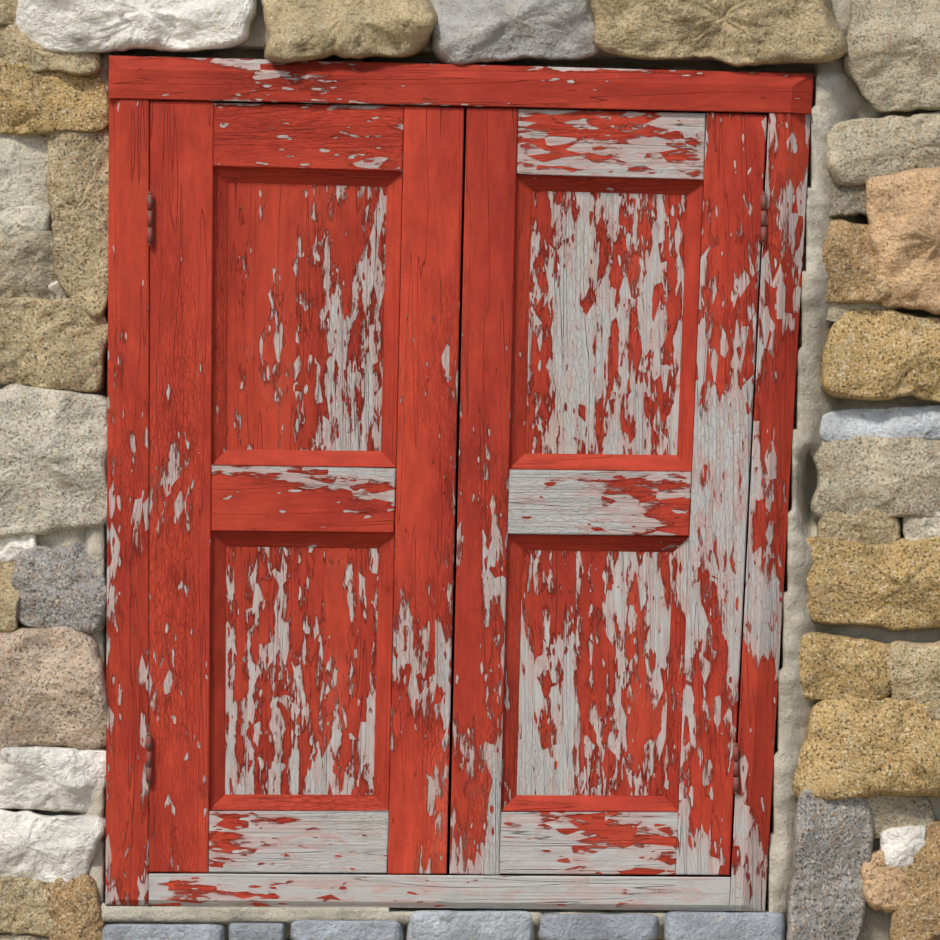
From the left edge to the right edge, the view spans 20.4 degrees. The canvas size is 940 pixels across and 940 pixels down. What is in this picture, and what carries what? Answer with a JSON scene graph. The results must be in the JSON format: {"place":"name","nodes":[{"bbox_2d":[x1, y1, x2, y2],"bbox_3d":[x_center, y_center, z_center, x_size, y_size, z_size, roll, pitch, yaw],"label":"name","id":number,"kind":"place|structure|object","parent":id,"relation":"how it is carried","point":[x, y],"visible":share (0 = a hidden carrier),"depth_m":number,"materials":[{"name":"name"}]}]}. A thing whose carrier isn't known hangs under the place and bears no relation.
{"place":"outdoors","nodes":[
{"label":"outdoors","id":0,"kind":"place"},
{"label":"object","id":1,"kind":"object","parent":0,"visible":0},
{"bbox_2d":[0,0,939,939],"bbox_3d":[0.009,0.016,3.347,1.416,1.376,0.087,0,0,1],"label":"rubble stones","id":2,"kind":"object","parent":1,"relation":"attached to","point":[866,774],"visible":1,"depth_m":3.34,"materials":[{"name":"beige stone"}]},
{"bbox_2d":[0,0,939,939],"bbox_3d":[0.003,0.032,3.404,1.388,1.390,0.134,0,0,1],"label":"mortar wall","id":3,"kind":"structure","parent":1,"relation":"attached to","point":[838,96],"depth_m":3.35,"materials":[{"name":"beige concrete"}]},
{"bbox_2d":[105,55,813,911],"bbox_3d":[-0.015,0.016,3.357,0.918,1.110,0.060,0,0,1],"label":"shutters","id":4,"kind":"object","parent":3,"relation":"attached to","point":[449,429],"visible":1,"depth_m":3.35,"materials":[{"name":"red paint"}]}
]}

